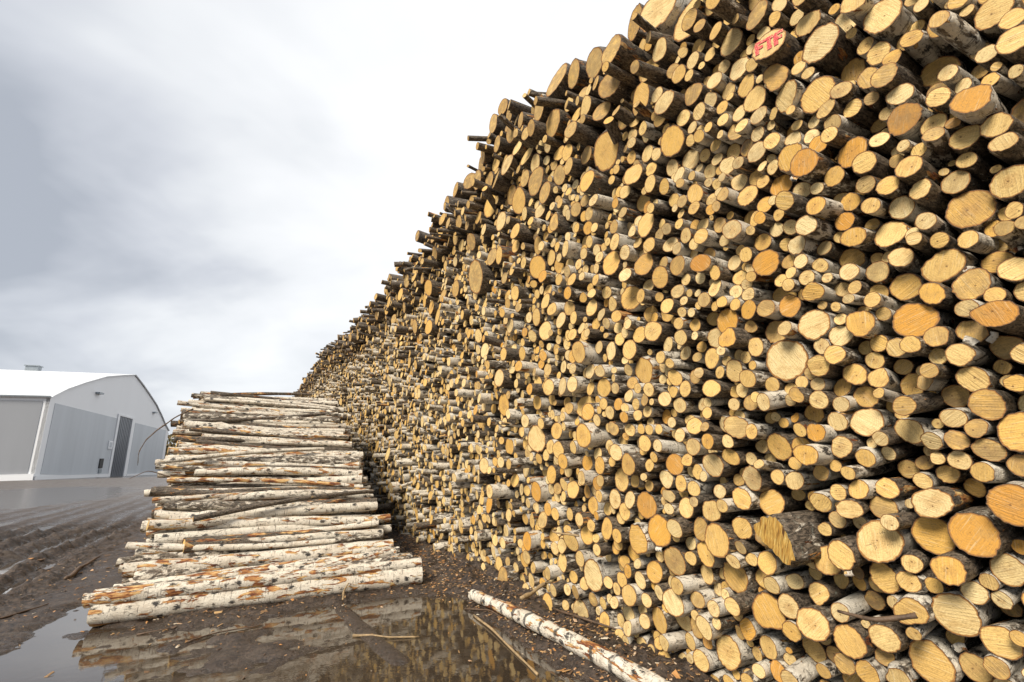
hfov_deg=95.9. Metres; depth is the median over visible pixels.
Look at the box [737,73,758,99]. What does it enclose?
birch log
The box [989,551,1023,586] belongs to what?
birch log
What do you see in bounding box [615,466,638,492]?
birch log
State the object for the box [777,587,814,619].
birch log
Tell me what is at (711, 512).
birch log
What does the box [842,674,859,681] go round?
birch log
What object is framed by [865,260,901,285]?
birch log
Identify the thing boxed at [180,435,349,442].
birch log
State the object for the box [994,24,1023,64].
birch log
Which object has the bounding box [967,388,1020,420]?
birch log
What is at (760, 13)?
birch log
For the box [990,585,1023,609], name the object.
birch log
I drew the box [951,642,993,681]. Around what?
birch log
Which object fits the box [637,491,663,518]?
birch log
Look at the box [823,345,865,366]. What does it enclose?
birch log
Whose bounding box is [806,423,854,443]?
birch log
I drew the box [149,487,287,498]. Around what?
birch log
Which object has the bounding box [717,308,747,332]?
birch log
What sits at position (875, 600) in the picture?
birch log
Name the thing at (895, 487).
birch log
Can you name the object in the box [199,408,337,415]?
birch log
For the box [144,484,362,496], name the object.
birch log
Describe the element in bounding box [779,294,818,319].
birch log
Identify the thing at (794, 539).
birch log
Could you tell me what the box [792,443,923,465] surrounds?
birch log
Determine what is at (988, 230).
birch log
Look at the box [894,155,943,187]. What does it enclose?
birch log
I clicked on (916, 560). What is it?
birch log
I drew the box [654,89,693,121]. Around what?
birch log
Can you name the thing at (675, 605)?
birch log
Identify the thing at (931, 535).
birch log
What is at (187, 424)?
birch log
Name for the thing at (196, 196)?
sky
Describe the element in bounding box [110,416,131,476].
door
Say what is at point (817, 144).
birch log
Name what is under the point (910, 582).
birch log
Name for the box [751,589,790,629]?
birch log
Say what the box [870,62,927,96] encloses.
birch log
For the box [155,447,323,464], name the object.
birch log
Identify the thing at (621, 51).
birch log
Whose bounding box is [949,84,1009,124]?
birch log
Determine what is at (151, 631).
twig
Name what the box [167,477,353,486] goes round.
birch log
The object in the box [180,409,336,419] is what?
birch log
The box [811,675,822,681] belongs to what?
birch log
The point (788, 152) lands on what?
birch log
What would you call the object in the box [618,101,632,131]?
birch log
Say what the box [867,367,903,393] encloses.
birch log
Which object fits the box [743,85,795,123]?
birch log
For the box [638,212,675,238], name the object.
birch log
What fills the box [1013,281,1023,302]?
birch log
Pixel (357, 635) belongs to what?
twig
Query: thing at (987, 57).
birch log
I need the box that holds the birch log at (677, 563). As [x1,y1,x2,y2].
[663,543,701,575]
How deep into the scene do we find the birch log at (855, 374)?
2.77 m
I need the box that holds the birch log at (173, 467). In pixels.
[155,463,362,480]
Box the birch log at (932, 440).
[920,428,996,449]
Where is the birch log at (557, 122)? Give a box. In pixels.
[546,109,572,140]
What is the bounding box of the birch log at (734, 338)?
[718,327,766,349]
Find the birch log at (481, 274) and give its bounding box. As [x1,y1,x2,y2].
[468,259,501,294]
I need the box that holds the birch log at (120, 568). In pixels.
[118,550,269,572]
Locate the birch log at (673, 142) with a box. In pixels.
[660,124,691,159]
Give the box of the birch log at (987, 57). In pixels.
[974,44,1013,72]
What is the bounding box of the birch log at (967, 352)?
[945,335,999,368]
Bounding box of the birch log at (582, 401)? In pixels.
[576,395,595,420]
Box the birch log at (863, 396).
[853,385,930,413]
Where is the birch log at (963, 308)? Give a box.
[954,299,986,318]
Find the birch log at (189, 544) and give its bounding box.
[183,537,286,552]
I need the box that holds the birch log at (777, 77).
[763,63,808,94]
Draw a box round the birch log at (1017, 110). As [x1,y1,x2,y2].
[1010,98,1023,122]
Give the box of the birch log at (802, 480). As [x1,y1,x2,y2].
[785,470,859,489]
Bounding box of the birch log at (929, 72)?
[920,55,971,90]
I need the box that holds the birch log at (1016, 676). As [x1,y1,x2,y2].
[992,662,1023,681]
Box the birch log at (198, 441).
[195,439,288,447]
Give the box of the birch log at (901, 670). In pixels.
[885,653,919,681]
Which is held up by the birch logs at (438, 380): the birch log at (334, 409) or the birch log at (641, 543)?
the birch log at (641, 543)
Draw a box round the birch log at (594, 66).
[586,46,605,77]
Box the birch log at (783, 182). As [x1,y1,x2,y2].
[770,174,832,198]
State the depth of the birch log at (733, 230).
3.44 m
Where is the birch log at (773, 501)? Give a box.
[759,488,806,514]
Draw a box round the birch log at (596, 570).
[583,555,620,591]
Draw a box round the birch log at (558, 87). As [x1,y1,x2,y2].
[546,63,580,99]
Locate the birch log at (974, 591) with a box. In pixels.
[960,576,992,604]
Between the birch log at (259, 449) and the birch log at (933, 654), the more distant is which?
the birch log at (259, 449)
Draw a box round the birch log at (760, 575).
[755,568,774,588]
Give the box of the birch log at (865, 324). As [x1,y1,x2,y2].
[845,310,903,338]
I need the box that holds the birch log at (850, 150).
[837,136,885,175]
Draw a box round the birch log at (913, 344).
[899,335,933,357]
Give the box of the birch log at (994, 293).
[983,287,1023,306]
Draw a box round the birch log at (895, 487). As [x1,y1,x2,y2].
[875,476,922,498]
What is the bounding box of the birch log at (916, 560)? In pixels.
[901,546,937,573]
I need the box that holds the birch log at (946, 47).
[926,10,977,69]
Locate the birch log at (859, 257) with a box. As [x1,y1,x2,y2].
[839,248,871,268]
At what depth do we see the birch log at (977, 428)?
2.21 m
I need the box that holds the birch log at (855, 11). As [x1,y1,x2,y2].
[840,0,879,28]
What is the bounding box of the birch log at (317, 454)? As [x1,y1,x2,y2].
[165,451,362,460]
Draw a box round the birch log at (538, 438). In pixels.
[528,424,572,452]
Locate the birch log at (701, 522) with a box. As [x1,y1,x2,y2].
[694,515,710,541]
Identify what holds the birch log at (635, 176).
on the birch logs at (438, 380)
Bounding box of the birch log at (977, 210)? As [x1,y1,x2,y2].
[945,189,1008,233]
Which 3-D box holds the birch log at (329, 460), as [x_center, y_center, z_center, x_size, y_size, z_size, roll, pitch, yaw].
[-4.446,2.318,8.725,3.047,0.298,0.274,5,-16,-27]
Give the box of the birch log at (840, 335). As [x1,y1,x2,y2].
[828,325,869,347]
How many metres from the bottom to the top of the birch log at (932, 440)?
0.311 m
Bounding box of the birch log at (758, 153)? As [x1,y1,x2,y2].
[747,141,778,165]
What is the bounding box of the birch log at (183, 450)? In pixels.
[167,447,317,454]
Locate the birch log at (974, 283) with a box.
[951,268,1013,301]
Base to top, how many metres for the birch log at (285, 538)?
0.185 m
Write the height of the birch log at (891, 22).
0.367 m
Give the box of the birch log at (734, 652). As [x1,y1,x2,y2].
[712,629,758,670]
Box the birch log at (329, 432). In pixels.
[286,429,342,433]
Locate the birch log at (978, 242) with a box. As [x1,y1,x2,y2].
[957,230,1019,256]
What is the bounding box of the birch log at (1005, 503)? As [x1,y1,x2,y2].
[986,479,1023,526]
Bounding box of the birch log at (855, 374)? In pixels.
[842,363,905,385]
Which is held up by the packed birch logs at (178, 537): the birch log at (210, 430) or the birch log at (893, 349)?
the birch log at (210, 430)
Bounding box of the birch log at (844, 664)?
[833,652,859,675]
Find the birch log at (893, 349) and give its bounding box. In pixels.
[886,337,926,357]
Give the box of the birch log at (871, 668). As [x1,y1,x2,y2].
[855,654,886,681]
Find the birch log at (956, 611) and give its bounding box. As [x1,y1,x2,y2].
[931,587,1005,636]
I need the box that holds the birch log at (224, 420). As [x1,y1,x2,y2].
[178,412,324,423]
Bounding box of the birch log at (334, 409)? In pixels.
[203,396,337,411]
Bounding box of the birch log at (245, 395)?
[210,391,291,399]
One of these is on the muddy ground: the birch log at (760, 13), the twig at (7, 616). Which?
the twig at (7, 616)
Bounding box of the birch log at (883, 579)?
[869,559,903,593]
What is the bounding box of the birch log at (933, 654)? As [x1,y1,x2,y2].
[908,625,981,681]
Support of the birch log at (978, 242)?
on the birch logs at (438, 380)
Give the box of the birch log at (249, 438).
[201,433,329,446]
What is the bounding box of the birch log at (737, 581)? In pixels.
[723,561,759,593]
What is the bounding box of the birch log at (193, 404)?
[177,400,230,409]
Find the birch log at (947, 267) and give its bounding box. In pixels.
[920,248,1015,289]
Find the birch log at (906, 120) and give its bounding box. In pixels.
[886,102,933,143]
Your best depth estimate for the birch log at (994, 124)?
2.27 m
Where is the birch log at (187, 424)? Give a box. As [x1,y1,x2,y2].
[182,419,340,439]
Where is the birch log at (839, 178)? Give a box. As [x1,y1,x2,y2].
[824,165,860,192]
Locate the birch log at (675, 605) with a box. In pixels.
[662,588,696,617]
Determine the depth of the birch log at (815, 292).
2.93 m
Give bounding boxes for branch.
[137,408,193,464]
[520,580,552,599]
[837,609,917,622]
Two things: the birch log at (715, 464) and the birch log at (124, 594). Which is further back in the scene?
the birch log at (124, 594)
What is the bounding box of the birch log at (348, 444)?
[239,440,351,447]
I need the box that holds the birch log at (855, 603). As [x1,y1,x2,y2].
[831,590,873,622]
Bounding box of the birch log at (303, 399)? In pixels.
[209,392,326,400]
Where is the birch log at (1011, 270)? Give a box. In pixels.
[996,257,1023,284]
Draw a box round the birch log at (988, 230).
[984,220,1000,239]
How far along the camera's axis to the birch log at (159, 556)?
6.09 m
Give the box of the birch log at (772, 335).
[765,320,788,343]
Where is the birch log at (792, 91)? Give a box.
[775,79,807,116]
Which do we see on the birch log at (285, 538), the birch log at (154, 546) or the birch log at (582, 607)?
the birch log at (154, 546)
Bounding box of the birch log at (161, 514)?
[156,510,366,518]
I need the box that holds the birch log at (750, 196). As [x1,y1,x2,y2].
[737,185,771,210]
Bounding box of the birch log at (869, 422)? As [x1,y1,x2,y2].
[850,408,938,436]
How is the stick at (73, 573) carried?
on the muddy ground
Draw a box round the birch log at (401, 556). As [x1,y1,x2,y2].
[113,552,412,586]
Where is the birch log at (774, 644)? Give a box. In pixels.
[759,630,801,659]
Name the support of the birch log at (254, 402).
on the packed birch logs at (178, 537)
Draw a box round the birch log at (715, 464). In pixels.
[702,452,748,476]
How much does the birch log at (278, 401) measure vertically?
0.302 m
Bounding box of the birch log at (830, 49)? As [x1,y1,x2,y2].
[802,21,863,77]
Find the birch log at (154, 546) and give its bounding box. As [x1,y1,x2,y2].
[125,538,334,550]
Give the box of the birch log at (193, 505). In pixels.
[162,501,370,512]
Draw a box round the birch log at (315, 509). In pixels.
[169,502,377,518]
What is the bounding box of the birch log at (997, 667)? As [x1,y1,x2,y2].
[983,651,1023,680]
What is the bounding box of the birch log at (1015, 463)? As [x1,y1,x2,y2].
[1006,452,1023,478]
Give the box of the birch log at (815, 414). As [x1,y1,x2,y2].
[804,405,937,423]
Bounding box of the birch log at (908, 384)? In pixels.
[900,372,928,394]
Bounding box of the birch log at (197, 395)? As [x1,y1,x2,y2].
[191,393,327,404]
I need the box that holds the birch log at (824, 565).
[813,544,850,575]
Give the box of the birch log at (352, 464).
[157,462,358,477]
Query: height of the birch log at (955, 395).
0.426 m
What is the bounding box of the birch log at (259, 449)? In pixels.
[181,445,356,452]
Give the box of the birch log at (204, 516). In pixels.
[193,489,373,521]
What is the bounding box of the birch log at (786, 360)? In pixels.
[765,339,821,382]
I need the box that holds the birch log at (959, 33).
[928,10,992,64]
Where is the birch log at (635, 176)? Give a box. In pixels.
[623,163,647,188]
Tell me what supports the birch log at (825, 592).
on the birch logs at (438, 380)
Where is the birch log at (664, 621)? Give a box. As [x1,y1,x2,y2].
[652,606,682,633]
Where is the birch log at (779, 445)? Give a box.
[766,430,798,460]
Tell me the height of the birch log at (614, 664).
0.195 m
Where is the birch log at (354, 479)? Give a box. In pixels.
[222,475,361,485]
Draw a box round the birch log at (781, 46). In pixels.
[751,28,804,69]
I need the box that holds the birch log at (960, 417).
[939,407,980,427]
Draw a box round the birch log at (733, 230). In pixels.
[722,219,768,247]
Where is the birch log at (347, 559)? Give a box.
[82,548,393,608]
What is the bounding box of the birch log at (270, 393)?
[193,392,311,398]
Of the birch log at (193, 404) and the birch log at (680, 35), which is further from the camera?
the birch log at (193, 404)
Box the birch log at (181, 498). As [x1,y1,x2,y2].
[152,489,363,503]
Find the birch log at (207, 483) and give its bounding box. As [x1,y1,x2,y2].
[171,475,320,485]
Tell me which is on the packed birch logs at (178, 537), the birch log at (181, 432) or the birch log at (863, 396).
the birch log at (181, 432)
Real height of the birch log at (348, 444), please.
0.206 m
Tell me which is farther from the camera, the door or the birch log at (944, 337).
the door
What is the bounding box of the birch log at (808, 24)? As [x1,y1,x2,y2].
[795,9,834,42]
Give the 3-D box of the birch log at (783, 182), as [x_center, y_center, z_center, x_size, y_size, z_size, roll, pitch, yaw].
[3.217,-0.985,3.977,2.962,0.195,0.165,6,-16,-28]
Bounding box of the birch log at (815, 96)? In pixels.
[800,72,842,116]
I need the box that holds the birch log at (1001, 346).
[989,335,1023,365]
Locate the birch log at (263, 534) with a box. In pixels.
[182,527,369,543]
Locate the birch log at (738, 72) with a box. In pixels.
[729,56,749,84]
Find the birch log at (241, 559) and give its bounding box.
[122,539,393,577]
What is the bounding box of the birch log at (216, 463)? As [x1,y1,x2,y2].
[166,460,359,466]
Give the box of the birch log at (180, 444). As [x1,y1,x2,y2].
[178,442,272,448]
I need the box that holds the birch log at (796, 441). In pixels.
[791,436,817,448]
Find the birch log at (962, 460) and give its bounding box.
[947,450,1005,469]
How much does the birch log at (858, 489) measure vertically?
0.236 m
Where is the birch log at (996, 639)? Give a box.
[979,614,1023,660]
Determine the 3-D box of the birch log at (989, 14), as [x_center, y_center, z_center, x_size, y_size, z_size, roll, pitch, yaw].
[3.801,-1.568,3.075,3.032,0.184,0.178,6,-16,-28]
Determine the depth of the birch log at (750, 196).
3.48 m
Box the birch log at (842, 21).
[835,13,870,36]
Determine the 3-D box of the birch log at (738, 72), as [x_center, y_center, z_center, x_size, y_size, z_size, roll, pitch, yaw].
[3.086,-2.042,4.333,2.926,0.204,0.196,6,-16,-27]
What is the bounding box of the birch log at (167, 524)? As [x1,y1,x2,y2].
[146,514,369,530]
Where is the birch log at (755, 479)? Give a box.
[741,465,787,491]
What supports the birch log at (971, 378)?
on the birch log at (988, 404)
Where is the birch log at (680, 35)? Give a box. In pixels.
[673,0,705,44]
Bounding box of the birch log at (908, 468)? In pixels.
[897,459,933,478]
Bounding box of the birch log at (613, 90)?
[598,74,633,106]
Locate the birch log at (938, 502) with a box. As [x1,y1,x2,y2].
[911,483,985,518]
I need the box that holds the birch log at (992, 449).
[970,437,1015,461]
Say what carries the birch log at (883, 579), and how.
on the birch log at (875, 600)
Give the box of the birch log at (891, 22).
[862,0,916,46]
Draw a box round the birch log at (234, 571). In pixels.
[122,549,396,583]
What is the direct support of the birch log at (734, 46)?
on the birch log at (738, 72)
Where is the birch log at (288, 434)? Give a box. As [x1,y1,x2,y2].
[199,426,346,437]
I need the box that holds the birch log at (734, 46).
[720,27,747,62]
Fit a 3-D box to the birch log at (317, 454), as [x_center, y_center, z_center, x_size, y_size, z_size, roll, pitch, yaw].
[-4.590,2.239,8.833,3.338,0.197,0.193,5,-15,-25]
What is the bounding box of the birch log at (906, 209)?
[888,195,950,226]
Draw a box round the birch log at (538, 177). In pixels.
[528,166,549,199]
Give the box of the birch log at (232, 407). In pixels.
[210,403,331,416]
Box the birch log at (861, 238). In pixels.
[839,227,885,252]
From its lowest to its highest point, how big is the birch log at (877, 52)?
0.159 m
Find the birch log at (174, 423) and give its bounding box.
[170,421,316,427]
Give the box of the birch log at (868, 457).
[855,446,923,467]
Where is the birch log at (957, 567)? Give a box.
[929,549,990,585]
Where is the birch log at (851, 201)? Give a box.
[840,192,889,222]
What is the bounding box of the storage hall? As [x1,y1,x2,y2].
[0,365,169,480]
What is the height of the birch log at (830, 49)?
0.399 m
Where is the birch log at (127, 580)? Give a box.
[122,546,399,582]
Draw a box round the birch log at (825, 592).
[808,577,858,605]
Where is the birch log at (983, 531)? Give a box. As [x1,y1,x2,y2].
[947,505,1023,557]
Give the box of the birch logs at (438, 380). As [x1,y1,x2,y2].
[292,0,1023,681]
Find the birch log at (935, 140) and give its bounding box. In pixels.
[921,127,959,170]
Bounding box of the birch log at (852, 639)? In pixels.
[833,608,891,659]
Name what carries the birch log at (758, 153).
on the birch logs at (438, 380)
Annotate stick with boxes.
[63,556,100,579]
[342,583,348,599]
[552,529,578,536]
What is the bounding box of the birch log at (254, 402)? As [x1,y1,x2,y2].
[204,398,327,409]
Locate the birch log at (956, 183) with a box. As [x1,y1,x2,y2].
[940,169,989,197]
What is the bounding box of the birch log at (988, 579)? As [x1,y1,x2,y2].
[979,567,1004,590]
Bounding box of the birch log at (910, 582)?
[895,565,934,593]
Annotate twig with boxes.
[0,603,47,618]
[131,471,169,477]
[137,628,169,634]
[187,625,261,642]
[352,634,418,637]
[465,608,499,615]
[473,614,538,675]
[552,607,616,629]
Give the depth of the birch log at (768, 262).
3.24 m
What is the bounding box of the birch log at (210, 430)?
[189,426,342,440]
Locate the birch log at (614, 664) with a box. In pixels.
[468,589,669,681]
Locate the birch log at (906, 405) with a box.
[892,391,950,415]
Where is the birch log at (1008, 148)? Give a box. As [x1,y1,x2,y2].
[988,132,1023,165]
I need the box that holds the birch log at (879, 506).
[869,495,913,517]
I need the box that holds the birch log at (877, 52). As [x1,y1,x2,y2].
[866,41,896,67]
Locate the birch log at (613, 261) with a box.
[602,251,634,278]
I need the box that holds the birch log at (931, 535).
[911,514,958,554]
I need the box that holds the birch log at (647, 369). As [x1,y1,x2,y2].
[635,355,664,382]
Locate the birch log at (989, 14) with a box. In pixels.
[974,0,1023,43]
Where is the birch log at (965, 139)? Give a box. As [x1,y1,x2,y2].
[948,124,1009,167]
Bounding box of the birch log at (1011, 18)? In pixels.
[998,7,1023,32]
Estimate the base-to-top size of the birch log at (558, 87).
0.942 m
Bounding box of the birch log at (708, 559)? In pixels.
[697,541,726,567]
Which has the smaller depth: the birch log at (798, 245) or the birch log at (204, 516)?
the birch log at (798, 245)
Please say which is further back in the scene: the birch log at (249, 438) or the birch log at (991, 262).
the birch log at (249, 438)
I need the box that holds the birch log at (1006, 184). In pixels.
[989,164,1023,202]
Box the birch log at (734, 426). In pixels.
[723,416,767,441]
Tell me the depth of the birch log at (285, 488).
7.83 m
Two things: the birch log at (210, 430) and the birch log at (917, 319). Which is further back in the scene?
the birch log at (210, 430)
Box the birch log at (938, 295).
[918,282,961,312]
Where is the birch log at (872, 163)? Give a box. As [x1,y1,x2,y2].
[851,151,895,178]
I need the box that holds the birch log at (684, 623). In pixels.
[675,615,691,631]
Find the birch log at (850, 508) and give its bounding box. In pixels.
[835,473,901,518]
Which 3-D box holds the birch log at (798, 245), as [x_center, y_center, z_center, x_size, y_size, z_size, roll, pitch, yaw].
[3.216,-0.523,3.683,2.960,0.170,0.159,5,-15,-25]
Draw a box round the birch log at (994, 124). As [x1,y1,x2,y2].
[979,104,1023,140]
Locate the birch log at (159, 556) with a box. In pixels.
[115,533,382,566]
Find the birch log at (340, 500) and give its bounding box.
[264,498,376,503]
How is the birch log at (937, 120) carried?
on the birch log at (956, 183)
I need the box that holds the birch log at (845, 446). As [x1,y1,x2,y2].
[831,433,869,459]
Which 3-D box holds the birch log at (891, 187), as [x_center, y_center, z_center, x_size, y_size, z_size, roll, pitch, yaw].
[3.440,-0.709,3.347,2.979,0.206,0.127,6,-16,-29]
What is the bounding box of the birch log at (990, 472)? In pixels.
[969,461,1021,482]
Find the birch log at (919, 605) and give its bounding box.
[893,591,936,624]
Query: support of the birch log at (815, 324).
on the birch logs at (438, 380)
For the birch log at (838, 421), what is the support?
on the birch log at (845, 446)
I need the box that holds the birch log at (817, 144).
[808,135,838,161]
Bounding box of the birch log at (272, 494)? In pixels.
[192,489,368,500]
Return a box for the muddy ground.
[0,475,772,681]
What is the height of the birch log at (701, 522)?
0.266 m
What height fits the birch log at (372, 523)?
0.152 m
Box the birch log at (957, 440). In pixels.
[943,430,984,452]
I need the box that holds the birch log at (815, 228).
[795,215,851,248]
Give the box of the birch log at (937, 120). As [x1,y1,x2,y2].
[920,113,952,135]
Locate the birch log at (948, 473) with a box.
[935,464,972,482]
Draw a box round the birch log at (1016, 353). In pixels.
[1009,343,1023,363]
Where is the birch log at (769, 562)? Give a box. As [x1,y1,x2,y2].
[757,549,807,575]
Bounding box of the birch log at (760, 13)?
[746,0,773,34]
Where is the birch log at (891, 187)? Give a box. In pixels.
[875,175,910,200]
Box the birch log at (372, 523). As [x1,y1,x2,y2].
[146,520,378,542]
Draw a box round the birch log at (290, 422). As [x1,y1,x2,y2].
[242,420,338,424]
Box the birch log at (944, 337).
[923,326,962,348]
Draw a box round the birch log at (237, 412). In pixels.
[195,408,285,415]
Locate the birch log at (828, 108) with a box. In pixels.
[816,98,845,121]
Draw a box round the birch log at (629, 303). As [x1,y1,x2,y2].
[621,286,646,311]
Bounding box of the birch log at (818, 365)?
[807,354,843,378]
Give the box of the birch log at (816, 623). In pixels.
[796,604,877,641]
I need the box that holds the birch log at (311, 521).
[146,516,375,536]
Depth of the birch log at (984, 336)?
2.31 m
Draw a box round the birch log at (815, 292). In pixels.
[801,281,860,308]
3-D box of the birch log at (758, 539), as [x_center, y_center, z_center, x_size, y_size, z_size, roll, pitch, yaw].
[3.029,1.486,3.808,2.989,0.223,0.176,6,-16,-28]
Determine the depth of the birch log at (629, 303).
4.57 m
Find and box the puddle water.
[0,487,578,681]
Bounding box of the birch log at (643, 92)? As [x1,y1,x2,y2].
[633,81,655,121]
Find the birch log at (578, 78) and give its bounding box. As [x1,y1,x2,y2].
[568,58,589,90]
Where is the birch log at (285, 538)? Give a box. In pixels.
[134,529,382,555]
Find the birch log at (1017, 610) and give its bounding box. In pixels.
[999,601,1023,616]
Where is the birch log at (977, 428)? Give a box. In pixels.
[964,418,998,437]
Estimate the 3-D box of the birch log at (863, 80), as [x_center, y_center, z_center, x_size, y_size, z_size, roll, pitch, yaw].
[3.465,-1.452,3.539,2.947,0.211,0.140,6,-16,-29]
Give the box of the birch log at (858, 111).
[843,98,878,130]
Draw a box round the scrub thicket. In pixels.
[164,434,176,458]
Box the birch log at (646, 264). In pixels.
[634,252,671,278]
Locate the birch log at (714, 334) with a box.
[707,328,721,347]
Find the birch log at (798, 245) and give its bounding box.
[787,235,828,259]
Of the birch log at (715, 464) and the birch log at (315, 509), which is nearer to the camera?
the birch log at (715, 464)
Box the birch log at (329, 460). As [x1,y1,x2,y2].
[199,456,360,468]
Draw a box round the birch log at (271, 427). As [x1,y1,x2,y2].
[181,424,335,431]
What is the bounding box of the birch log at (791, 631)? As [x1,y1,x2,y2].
[782,619,804,641]
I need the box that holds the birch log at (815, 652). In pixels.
[802,637,828,662]
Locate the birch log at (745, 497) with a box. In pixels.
[732,485,760,509]
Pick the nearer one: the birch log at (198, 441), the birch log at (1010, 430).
the birch log at (1010, 430)
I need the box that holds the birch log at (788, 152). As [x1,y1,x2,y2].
[777,142,807,181]
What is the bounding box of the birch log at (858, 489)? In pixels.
[848,479,878,499]
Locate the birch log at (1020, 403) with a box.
[1017,395,1023,410]
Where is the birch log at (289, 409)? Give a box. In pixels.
[188,399,331,411]
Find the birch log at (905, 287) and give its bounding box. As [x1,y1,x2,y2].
[889,273,972,319]
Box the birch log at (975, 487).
[963,478,1005,497]
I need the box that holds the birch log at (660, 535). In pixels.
[648,514,684,551]
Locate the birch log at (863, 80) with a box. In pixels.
[857,67,885,97]
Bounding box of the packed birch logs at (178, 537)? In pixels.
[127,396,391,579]
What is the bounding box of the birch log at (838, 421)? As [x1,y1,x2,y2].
[827,411,925,430]
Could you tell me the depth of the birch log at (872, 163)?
2.71 m
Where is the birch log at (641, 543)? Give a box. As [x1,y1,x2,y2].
[629,522,667,554]
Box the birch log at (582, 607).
[573,597,596,617]
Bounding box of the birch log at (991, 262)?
[980,246,1022,276]
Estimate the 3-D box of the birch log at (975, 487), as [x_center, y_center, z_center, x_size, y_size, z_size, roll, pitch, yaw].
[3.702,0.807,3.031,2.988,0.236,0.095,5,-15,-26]
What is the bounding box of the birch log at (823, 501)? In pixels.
[809,471,899,511]
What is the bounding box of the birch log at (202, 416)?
[182,413,339,422]
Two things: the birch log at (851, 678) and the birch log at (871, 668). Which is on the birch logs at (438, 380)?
the birch log at (871, 668)
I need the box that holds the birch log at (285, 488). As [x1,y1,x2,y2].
[225,487,367,491]
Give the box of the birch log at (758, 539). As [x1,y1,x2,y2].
[755,532,770,548]
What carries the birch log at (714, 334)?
on the birch logs at (438, 380)
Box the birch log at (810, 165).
[789,148,846,183]
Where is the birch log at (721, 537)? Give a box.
[704,520,740,557]
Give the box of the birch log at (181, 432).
[172,429,348,438]
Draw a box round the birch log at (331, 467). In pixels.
[185,465,355,473]
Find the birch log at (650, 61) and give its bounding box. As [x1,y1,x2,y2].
[638,58,665,81]
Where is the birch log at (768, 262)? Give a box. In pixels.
[752,249,788,277]
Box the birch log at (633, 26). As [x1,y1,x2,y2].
[628,3,643,45]
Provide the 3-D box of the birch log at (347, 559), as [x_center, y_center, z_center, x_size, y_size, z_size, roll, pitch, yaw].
[-3.229,2.947,5.807,3.400,0.315,0.187,4,-15,-21]
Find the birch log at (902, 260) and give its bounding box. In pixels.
[887,247,924,275]
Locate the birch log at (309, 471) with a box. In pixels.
[194,467,361,476]
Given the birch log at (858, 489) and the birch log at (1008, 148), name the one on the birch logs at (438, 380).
the birch log at (1008, 148)
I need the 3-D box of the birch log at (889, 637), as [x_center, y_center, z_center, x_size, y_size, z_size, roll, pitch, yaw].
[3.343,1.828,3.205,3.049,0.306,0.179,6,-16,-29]
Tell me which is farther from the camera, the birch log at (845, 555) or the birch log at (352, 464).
the birch log at (352, 464)
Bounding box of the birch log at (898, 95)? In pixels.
[885,83,927,109]
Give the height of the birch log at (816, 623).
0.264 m
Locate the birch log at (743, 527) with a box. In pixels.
[732,509,807,539]
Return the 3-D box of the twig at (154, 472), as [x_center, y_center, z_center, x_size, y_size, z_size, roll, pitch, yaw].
[-5.824,2.152,7.446,0.525,0.118,0.018,6,-16,-29]
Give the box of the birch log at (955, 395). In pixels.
[941,383,971,407]
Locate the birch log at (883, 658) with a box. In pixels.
[874,647,908,666]
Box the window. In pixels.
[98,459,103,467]
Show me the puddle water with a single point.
(443, 631)
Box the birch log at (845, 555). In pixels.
[827,533,870,576]
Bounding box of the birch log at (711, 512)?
[702,499,762,521]
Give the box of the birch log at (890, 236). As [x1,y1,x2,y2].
[874,221,930,261]
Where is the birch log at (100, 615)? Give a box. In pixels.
[87,566,422,626]
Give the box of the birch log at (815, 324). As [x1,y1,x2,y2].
[797,309,836,340]
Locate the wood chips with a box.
[2,524,709,681]
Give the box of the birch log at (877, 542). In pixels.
[856,518,919,563]
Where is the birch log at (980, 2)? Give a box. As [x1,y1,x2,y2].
[977,0,986,6]
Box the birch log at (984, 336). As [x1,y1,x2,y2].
[955,320,1008,347]
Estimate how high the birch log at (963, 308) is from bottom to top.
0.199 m
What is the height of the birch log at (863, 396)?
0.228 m
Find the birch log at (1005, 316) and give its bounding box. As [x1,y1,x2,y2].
[969,300,1023,338]
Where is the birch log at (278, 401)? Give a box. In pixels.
[230,396,334,406]
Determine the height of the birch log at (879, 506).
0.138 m
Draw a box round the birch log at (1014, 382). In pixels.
[1002,374,1023,394]
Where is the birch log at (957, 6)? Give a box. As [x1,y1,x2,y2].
[946,0,979,13]
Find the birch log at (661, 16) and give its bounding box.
[640,0,690,35]
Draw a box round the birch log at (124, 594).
[89,557,421,605]
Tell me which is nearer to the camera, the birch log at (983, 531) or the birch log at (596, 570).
the birch log at (983, 531)
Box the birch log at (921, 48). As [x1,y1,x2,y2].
[899,29,947,67]
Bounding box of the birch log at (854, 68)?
[840,58,870,80]
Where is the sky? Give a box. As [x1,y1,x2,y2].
[0,0,647,454]
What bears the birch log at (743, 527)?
on the birch logs at (438, 380)
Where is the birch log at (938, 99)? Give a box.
[925,86,955,119]
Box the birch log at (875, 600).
[864,588,906,610]
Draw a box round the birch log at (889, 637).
[868,621,939,652]
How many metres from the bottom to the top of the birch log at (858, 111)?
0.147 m
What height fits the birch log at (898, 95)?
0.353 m
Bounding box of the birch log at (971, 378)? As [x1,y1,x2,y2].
[955,366,1009,391]
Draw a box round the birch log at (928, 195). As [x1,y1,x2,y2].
[909,178,952,221]
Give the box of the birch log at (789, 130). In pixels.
[787,125,793,135]
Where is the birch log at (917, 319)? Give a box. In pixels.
[892,303,970,337]
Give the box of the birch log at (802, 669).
[780,654,818,681]
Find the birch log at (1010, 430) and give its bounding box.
[996,411,1023,452]
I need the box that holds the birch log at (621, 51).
[601,34,651,77]
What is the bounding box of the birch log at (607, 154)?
[593,130,627,176]

